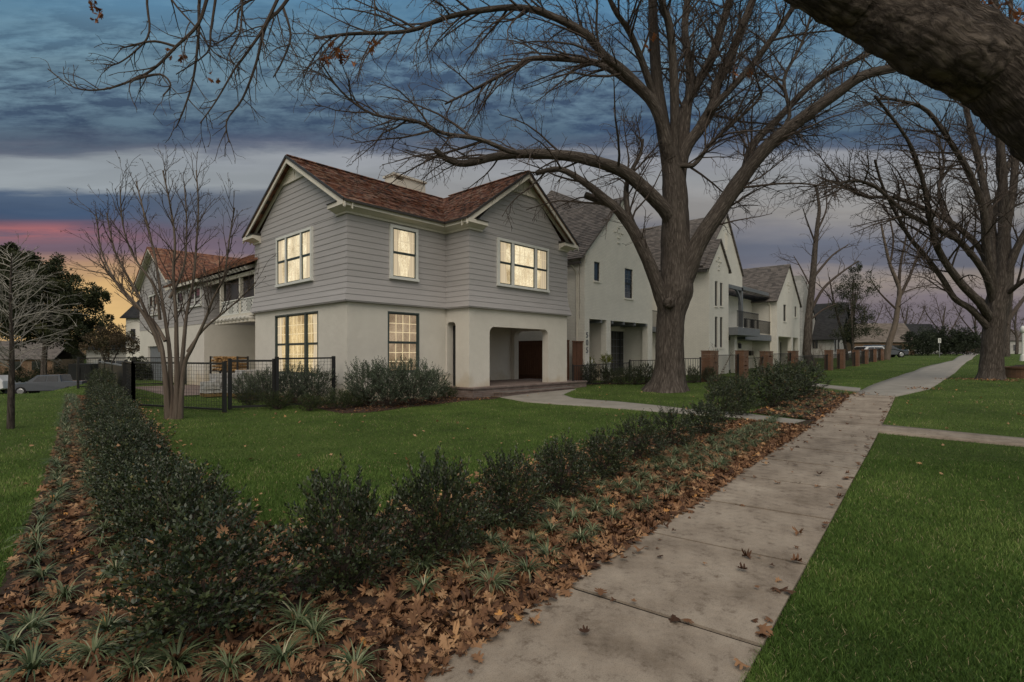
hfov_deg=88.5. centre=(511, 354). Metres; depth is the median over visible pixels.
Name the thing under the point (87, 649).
striped grass clump
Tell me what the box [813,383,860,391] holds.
neighbour path
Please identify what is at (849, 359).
iron fence
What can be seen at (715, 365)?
bare sapling
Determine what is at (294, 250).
window
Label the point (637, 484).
striped grass clump
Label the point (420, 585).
striped grass clump
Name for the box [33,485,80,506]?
striped grass clump
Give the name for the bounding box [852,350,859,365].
brick pillar
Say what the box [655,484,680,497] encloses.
striped grass clump
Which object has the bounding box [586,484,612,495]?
striped grass clump
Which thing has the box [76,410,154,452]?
holly shrub
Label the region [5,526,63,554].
striped grass clump
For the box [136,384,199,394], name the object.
patio
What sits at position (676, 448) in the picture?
striped grass clump
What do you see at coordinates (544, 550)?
striped grass clump
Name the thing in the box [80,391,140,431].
holly shrub
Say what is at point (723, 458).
striped grass clump
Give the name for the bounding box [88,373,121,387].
holly shrub
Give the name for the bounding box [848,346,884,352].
white car
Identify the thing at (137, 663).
striped grass clump
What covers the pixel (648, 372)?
holly shrub
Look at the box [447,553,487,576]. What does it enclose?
striped grass clump
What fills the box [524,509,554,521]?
striped grass clump
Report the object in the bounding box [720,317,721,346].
window
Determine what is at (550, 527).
striped grass clump
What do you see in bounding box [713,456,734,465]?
striped grass clump
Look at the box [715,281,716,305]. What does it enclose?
window
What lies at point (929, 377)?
sidewalk
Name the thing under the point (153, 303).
window
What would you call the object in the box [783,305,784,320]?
window
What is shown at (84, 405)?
holly shrub
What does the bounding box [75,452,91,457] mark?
striped grass clump
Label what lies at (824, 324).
dark roofed cottage
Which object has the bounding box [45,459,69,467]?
striped grass clump
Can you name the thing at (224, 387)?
wire fence
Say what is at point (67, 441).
striped grass clump
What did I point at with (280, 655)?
striped grass clump
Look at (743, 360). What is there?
brick pillar
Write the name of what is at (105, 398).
holly shrub
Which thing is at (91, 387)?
holly shrub
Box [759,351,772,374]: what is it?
brick pillar
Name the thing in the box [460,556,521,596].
striped grass clump
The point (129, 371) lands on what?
wire fence
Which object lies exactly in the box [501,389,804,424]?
front path
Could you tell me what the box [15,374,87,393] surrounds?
car
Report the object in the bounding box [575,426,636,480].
holly shrub
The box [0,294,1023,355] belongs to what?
woods
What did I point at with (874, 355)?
brick pillar
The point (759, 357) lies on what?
bare sapling
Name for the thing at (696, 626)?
joint dirt
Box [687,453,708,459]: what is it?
striped grass clump
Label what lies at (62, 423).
striped grass clump
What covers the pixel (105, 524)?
striped grass clump
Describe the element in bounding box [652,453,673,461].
striped grass clump
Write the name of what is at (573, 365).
iron fence
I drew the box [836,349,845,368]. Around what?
brick pillar
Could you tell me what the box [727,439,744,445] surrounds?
striped grass clump
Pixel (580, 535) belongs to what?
striped grass clump
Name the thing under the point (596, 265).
window
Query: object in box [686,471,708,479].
striped grass clump
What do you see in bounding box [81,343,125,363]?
garage building
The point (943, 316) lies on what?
bare street tree
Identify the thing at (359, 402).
shrub
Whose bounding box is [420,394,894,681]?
sidewalk
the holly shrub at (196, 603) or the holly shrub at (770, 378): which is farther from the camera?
the holly shrub at (770, 378)
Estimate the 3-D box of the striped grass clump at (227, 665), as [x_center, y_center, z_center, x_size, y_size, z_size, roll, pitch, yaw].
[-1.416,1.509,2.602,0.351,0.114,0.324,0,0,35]
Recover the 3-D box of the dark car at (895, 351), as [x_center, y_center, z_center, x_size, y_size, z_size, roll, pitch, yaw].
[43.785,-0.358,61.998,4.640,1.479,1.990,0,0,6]
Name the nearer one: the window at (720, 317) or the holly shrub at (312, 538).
the holly shrub at (312, 538)
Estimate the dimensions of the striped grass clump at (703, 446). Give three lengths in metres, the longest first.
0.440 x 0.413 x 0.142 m
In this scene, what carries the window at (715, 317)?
in the white brick house at (720, 273)
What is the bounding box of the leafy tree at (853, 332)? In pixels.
[825,261,887,352]
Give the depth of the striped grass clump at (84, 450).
8.25 m
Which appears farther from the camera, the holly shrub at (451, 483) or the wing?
the wing
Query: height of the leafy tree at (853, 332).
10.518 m
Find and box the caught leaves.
[116,444,461,601]
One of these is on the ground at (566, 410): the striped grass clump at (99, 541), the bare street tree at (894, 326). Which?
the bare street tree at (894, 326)
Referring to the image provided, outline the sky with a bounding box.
[0,0,1023,353]
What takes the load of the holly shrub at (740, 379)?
on the ground at (566, 410)
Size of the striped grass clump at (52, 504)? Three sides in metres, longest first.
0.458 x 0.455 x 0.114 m
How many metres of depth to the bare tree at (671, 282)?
20.38 m
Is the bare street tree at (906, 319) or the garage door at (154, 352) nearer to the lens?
the garage door at (154, 352)
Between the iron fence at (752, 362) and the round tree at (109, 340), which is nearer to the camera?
the iron fence at (752, 362)
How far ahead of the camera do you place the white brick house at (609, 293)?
28.11 m
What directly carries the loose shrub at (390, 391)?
on the house bed at (352, 408)
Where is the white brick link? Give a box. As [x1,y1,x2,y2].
[652,293,656,369]
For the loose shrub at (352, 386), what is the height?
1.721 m
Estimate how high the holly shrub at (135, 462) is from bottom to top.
0.735 m
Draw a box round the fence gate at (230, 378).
[228,359,274,409]
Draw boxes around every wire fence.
[77,357,185,388]
[124,360,134,402]
[131,361,226,412]
[275,356,335,407]
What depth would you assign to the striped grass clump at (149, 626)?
2.94 m
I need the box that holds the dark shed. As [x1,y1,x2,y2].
[68,363,121,379]
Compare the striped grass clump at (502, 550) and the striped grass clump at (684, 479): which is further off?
the striped grass clump at (684, 479)
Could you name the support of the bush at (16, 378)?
on the ground at (566, 410)
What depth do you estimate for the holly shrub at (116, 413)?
9.53 m
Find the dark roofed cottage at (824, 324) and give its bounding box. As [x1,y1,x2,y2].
[794,275,850,360]
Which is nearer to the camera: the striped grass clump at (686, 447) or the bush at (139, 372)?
the striped grass clump at (686, 447)
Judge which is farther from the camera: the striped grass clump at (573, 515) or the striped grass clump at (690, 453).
the striped grass clump at (690, 453)
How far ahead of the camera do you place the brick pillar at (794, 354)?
33.24 m
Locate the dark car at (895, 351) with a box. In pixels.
[864,345,908,356]
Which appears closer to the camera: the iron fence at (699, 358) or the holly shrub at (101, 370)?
the holly shrub at (101, 370)
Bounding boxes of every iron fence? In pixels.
[572,362,629,383]
[629,360,654,381]
[684,357,700,382]
[715,354,738,377]
[750,356,762,375]
[770,353,790,366]
[798,354,827,370]
[833,353,839,368]
[845,352,854,366]
[860,350,864,363]
[869,349,872,361]
[877,348,880,360]
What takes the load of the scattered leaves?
on the ground at (566, 410)
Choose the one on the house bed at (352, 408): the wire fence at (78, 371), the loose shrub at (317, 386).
the loose shrub at (317, 386)
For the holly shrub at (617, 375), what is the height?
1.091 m
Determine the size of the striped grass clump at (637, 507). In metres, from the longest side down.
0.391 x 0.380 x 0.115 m
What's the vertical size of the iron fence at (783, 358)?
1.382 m
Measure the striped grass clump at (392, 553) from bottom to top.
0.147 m
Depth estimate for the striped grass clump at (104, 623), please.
2.99 m
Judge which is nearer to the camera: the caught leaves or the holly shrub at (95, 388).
the caught leaves
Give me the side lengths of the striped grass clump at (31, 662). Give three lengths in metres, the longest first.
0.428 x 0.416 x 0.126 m
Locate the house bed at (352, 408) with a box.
[234,396,498,412]
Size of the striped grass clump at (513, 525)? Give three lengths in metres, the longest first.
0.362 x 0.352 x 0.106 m
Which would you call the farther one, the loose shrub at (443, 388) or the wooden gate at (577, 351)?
the wooden gate at (577, 351)
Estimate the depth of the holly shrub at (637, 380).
24.49 m
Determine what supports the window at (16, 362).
in the brown house at (58, 353)
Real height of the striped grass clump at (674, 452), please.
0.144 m
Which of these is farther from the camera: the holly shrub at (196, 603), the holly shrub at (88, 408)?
the holly shrub at (88, 408)
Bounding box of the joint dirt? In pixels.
[573,403,892,678]
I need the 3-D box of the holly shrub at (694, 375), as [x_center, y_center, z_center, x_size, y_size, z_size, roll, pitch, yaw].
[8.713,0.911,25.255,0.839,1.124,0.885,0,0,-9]
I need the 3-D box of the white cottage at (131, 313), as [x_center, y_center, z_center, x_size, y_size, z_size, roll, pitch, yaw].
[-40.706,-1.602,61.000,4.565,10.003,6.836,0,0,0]
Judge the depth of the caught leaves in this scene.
3.15 m
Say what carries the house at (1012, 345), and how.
on the ground at (566, 410)
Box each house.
[0,341,85,377]
[242,154,587,401]
[519,190,651,380]
[639,213,771,374]
[729,264,801,369]
[846,323,914,354]
[905,324,938,353]
[1010,331,1021,353]
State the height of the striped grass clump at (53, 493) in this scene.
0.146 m
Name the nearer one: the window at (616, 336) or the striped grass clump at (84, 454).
the striped grass clump at (84, 454)
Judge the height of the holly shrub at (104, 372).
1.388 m
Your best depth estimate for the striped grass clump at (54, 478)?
6.49 m
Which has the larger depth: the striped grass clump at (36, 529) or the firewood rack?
the firewood rack
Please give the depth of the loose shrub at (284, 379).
16.71 m
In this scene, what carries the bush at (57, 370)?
on the ground at (566, 410)
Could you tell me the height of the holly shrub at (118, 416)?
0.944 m
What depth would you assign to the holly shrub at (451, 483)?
3.97 m
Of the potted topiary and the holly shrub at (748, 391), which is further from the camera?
the potted topiary
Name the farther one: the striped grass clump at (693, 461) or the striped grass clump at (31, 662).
the striped grass clump at (693, 461)
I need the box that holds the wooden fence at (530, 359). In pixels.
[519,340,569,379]
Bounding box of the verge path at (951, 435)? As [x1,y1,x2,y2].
[878,424,1023,446]
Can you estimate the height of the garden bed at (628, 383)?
0.228 m
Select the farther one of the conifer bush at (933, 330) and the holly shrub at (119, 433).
the conifer bush at (933, 330)
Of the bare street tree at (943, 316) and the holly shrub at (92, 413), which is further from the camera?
the bare street tree at (943, 316)
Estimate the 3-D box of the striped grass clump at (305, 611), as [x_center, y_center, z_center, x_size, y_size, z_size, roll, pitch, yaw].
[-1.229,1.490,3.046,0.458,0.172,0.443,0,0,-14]
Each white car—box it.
[0,375,15,392]
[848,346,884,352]
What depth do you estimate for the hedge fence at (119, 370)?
19.56 m
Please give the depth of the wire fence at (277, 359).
16.04 m
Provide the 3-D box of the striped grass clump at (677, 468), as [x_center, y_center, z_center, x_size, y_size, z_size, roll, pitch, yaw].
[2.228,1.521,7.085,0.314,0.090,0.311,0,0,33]
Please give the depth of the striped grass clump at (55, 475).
6.69 m
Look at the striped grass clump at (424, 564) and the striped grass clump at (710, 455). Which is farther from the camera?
the striped grass clump at (710, 455)
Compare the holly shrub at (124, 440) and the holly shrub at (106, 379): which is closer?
the holly shrub at (124, 440)
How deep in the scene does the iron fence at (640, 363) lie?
26.64 m
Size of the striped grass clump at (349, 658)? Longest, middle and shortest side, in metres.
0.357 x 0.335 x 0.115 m
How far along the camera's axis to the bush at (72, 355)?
65.65 m
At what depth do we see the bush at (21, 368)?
61.91 m
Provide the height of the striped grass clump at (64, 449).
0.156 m
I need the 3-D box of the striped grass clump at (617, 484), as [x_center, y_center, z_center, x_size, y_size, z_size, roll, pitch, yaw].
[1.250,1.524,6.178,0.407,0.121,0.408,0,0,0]
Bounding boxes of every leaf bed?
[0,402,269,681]
[750,389,846,419]
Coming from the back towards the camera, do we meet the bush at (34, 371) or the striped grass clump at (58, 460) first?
the bush at (34, 371)
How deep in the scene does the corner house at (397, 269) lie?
19.62 m
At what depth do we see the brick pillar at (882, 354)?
49.72 m
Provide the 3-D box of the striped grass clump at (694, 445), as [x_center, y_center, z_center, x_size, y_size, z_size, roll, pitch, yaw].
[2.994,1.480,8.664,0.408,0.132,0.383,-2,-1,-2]
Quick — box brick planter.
[1005,365,1023,378]
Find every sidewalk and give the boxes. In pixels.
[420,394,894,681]
[854,354,977,396]
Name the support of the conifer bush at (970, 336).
on the ground at (566, 410)
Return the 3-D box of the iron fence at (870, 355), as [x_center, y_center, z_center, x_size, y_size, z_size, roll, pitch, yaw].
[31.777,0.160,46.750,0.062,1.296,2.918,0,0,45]
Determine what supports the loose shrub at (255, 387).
on the house bed at (352, 408)
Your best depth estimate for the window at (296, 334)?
19.59 m
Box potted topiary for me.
[600,353,612,377]
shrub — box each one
[70,437,193,497]
[72,397,97,413]
[75,391,127,421]
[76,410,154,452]
[78,382,119,402]
[78,452,246,555]
[79,393,144,431]
[79,444,197,514]
[80,382,133,406]
[80,382,141,414]
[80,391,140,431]
[80,400,142,423]
[82,401,146,449]
[82,401,147,445]
[83,372,109,393]
[84,367,115,384]
[84,379,115,400]
[84,419,171,490]
[85,493,324,666]
[86,384,137,407]
[87,370,119,390]
[87,381,130,397]
[87,413,176,468]
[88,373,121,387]
[88,435,170,474]
[89,364,115,375]
[89,414,160,456]
[90,400,137,425]
[92,454,212,539]
[107,455,246,575]
[227,370,262,399]
[233,389,266,404]
[241,364,289,402]
[257,388,296,409]
[262,361,317,403]
[277,453,408,600]
[289,362,341,403]
[289,392,326,410]
[316,388,357,408]
[338,388,370,406]
[342,356,395,405]
[356,355,420,406]
[376,444,500,568]
[387,355,444,404]
[412,364,451,400]
[435,385,458,397]
[470,443,555,532]
[527,427,602,502]
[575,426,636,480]
[579,358,600,383]
[599,361,615,384]
[608,408,671,462]
[613,367,629,384]
[626,361,644,384]
[636,359,654,383]
[646,397,700,448]
[677,396,727,434]
[685,364,701,382]
[697,371,742,422]
[701,366,717,380]
[701,371,726,395]
[722,369,761,414]
[724,369,755,399]
[744,357,808,406]
[764,351,818,400]
[774,354,833,395]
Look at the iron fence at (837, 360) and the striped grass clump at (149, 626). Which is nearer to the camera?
the striped grass clump at (149, 626)
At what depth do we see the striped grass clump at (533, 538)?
4.41 m
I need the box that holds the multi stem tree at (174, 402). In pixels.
[54,139,277,419]
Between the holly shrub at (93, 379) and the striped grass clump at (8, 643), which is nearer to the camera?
the striped grass clump at (8, 643)
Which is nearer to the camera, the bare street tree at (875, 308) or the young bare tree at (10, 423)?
the young bare tree at (10, 423)
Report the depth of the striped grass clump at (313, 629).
2.96 m
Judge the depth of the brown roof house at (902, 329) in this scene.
92.57 m
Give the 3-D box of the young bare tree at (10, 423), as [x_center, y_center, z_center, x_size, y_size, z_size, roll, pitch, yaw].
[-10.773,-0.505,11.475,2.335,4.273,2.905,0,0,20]
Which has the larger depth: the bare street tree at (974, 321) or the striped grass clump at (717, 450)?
the bare street tree at (974, 321)
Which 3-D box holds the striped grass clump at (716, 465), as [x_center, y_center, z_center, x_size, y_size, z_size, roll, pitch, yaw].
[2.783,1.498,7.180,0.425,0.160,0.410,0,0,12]
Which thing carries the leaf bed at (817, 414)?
on the ground at (566, 410)
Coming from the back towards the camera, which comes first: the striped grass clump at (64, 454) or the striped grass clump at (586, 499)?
the striped grass clump at (64, 454)
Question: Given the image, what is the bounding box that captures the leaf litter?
[0,389,849,681]
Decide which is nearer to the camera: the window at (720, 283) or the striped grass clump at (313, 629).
the striped grass clump at (313, 629)
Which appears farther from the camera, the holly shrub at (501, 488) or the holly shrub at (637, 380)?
the holly shrub at (637, 380)
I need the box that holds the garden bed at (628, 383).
[586,381,704,384]
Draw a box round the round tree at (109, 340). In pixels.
[78,322,139,361]
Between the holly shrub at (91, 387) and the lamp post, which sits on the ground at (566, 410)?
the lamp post
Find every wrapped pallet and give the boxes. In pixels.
[200,381,221,396]
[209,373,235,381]
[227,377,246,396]
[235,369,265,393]
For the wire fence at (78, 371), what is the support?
on the ground at (566, 410)
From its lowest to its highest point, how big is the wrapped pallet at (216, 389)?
0.545 m
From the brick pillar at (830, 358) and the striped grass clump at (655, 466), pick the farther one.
the brick pillar at (830, 358)
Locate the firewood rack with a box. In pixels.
[210,356,248,373]
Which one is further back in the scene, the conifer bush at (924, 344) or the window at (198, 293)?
the conifer bush at (924, 344)
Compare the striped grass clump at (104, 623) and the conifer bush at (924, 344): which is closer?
the striped grass clump at (104, 623)
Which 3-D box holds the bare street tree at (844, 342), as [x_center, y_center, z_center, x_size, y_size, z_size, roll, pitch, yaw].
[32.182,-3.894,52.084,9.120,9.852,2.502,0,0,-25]
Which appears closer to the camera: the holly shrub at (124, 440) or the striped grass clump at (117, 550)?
the striped grass clump at (117, 550)
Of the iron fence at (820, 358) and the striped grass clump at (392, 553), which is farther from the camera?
the iron fence at (820, 358)
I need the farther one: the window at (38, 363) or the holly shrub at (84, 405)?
the window at (38, 363)
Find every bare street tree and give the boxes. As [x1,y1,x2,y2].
[769,170,867,365]
[805,268,867,359]
[835,291,894,324]
[849,200,934,359]
[883,301,928,323]
[915,295,964,346]
[946,295,981,353]
[947,264,1023,356]
[1010,298,1021,353]
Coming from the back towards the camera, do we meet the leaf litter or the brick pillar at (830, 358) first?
the brick pillar at (830, 358)
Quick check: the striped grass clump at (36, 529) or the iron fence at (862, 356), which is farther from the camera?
the iron fence at (862, 356)
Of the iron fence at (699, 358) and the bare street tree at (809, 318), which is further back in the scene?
the bare street tree at (809, 318)
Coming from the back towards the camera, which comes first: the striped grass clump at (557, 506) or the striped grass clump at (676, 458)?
the striped grass clump at (676, 458)
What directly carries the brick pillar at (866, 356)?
on the ground at (566, 410)
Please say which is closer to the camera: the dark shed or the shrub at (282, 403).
the shrub at (282, 403)
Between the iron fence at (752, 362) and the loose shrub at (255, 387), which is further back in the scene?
the iron fence at (752, 362)
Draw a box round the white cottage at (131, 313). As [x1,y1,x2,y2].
[120,301,139,361]
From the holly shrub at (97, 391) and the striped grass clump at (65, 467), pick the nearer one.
the striped grass clump at (65, 467)
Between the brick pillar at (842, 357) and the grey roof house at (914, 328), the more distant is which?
the grey roof house at (914, 328)
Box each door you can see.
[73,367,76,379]
[150,346,161,380]
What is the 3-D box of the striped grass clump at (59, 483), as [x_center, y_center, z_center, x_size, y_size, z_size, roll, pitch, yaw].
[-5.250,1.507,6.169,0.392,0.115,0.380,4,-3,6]
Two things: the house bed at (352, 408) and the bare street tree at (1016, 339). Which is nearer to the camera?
the house bed at (352, 408)
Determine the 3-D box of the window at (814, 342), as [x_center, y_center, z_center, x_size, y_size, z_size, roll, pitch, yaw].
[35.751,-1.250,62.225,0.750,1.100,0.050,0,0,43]
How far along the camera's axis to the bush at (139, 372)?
32.87 m
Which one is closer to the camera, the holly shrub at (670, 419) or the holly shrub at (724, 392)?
the holly shrub at (670, 419)
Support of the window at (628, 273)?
in the white brick house at (609, 293)
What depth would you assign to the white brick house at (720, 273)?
33.86 m
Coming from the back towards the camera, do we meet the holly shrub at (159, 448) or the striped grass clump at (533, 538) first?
the holly shrub at (159, 448)
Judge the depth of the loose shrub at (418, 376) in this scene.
16.22 m
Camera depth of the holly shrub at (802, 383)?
16.80 m
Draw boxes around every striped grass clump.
[0,544,65,570]
[0,599,75,639]
[0,615,59,651]
[0,633,89,681]
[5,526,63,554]
[7,515,58,539]
[14,500,67,514]
[14,559,73,583]
[20,510,62,525]
[26,571,102,605]
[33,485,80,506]
[39,464,71,477]
[41,474,73,484]
[43,453,72,465]
[43,477,74,488]
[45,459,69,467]
[45,484,80,496]
[45,616,126,671]
[46,460,77,471]
[49,447,77,453]
[51,448,74,457]
[53,418,71,425]
[55,437,73,442]
[68,471,93,476]
[72,508,108,522]
[72,606,137,640]
[73,475,99,488]
[75,448,94,453]
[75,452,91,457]
[75,457,98,467]
[77,497,107,512]
[77,513,121,535]
[78,545,143,586]
[80,487,97,496]
[82,533,112,549]
[88,643,173,681]
[101,542,138,559]
[118,608,172,641]
[130,625,227,681]
[191,634,265,681]
[241,629,319,675]
[259,593,335,641]
[276,601,356,645]
[321,637,391,680]
[365,542,414,568]
[391,551,449,578]
[397,568,451,600]
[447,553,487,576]
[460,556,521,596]
[475,515,502,529]
[480,530,505,546]
[488,537,521,557]
[494,519,524,531]
[498,553,558,579]
[518,527,549,548]
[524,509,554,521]
[526,536,569,566]
[532,515,569,533]
[543,493,565,507]
[547,497,569,512]
[555,525,600,545]
[560,502,593,523]
[572,490,598,502]
[579,495,613,511]
[584,518,605,534]
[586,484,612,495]
[590,475,610,487]
[595,494,617,503]
[597,501,627,519]
[604,479,633,488]
[620,473,640,484]
[620,485,647,496]
[622,460,644,470]
[622,499,653,512]
[623,476,653,490]
[634,468,658,478]
[636,459,652,466]
[639,472,665,484]
[639,494,662,505]
[644,462,665,469]
[646,455,668,462]
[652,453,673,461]
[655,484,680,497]
[661,448,681,454]
[663,456,679,463]
[663,481,693,489]
[668,445,688,454]
[668,465,684,470]
[669,453,684,460]
[672,474,691,482]
[675,460,691,468]
[681,455,704,464]
[683,441,700,448]
[683,443,694,450]
[686,450,699,457]
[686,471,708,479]
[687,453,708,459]
[691,463,712,470]
[698,449,720,459]
[699,443,715,451]
[704,457,728,469]
[707,445,724,452]
[709,454,733,461]
[710,443,734,450]
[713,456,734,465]
[719,442,738,447]
[724,434,739,440]
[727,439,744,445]
[728,449,746,454]
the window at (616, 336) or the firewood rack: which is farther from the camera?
the window at (616, 336)
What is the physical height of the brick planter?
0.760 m
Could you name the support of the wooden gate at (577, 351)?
attached to the white brick house at (609, 293)
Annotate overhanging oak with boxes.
[31,0,1023,164]
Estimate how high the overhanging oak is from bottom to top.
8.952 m
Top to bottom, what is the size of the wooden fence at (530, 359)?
2.200 m
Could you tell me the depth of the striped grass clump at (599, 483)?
6.31 m
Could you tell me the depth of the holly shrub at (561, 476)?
5.79 m
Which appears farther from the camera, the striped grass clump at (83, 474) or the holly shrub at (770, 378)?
the holly shrub at (770, 378)
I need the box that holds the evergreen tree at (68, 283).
[0,241,120,374]
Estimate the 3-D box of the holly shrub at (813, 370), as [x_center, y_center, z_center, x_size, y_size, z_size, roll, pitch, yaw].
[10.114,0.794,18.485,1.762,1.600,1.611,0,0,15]
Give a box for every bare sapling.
[711,343,731,377]
[751,349,766,369]
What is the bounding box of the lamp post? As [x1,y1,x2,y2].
[1020,326,1023,360]
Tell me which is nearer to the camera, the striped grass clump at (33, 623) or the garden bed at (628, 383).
the striped grass clump at (33, 623)
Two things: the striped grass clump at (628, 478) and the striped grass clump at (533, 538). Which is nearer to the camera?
the striped grass clump at (533, 538)
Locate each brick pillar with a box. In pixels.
[701,350,718,381]
[735,350,748,378]
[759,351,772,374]
[787,351,798,363]
[824,350,833,369]
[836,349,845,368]
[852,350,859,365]
[861,349,868,363]
[870,349,876,361]
[881,349,883,359]
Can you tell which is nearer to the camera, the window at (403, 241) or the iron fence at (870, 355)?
the window at (403, 241)
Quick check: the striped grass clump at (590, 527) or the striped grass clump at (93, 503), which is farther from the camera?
the striped grass clump at (93, 503)
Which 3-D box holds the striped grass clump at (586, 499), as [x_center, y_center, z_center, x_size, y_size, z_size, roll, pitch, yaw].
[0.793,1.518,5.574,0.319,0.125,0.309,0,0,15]
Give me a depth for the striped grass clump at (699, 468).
7.02 m
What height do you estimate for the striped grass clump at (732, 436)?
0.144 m
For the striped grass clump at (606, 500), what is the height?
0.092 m
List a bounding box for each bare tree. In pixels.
[0,231,92,428]
[219,0,1010,392]
[763,0,1023,379]
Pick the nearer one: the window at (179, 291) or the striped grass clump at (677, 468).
the striped grass clump at (677, 468)
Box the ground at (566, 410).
[0,354,1023,681]
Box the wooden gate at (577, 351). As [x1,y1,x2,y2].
[572,341,592,379]
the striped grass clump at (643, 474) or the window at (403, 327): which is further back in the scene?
the window at (403, 327)
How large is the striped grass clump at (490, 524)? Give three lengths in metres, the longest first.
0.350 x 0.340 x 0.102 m
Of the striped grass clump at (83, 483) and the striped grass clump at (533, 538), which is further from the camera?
the striped grass clump at (83, 483)
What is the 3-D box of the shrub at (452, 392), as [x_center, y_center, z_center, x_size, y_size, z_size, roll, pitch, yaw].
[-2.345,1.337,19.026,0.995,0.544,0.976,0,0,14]
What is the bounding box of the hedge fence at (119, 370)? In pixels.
[98,359,125,395]
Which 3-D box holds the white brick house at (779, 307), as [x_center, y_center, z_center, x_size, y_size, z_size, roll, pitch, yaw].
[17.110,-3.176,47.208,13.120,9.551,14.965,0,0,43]
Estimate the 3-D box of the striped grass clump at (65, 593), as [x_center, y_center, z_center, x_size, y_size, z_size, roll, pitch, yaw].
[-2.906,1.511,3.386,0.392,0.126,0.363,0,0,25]
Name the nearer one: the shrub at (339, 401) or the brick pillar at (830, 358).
the shrub at (339, 401)
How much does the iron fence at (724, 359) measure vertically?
1.376 m
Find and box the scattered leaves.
[0,376,1023,681]
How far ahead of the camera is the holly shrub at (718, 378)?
19.08 m
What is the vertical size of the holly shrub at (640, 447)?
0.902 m
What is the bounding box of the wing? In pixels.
[131,247,257,384]
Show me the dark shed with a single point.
(72, 369)
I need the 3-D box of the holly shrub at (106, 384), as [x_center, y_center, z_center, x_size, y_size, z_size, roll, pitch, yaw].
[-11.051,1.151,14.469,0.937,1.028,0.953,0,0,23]
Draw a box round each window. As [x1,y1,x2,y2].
[15,361,20,369]
[32,361,39,369]
[149,294,157,315]
[177,291,183,310]
[188,285,201,307]
[275,226,313,287]
[275,311,317,374]
[388,311,418,372]
[389,224,418,281]
[496,237,549,292]
[594,262,598,280]
[611,331,623,374]
[625,268,631,298]
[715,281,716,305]
[715,317,716,346]
[720,283,721,305]
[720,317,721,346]
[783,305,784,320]
[812,340,817,347]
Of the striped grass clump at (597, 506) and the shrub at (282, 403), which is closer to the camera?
the striped grass clump at (597, 506)
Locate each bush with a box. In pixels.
[0,368,24,381]
[4,364,32,381]
[15,360,61,381]
[47,361,67,374]
[62,354,88,373]
[128,356,152,379]
[896,326,938,355]
[913,324,950,355]
[931,325,975,355]
[942,325,980,354]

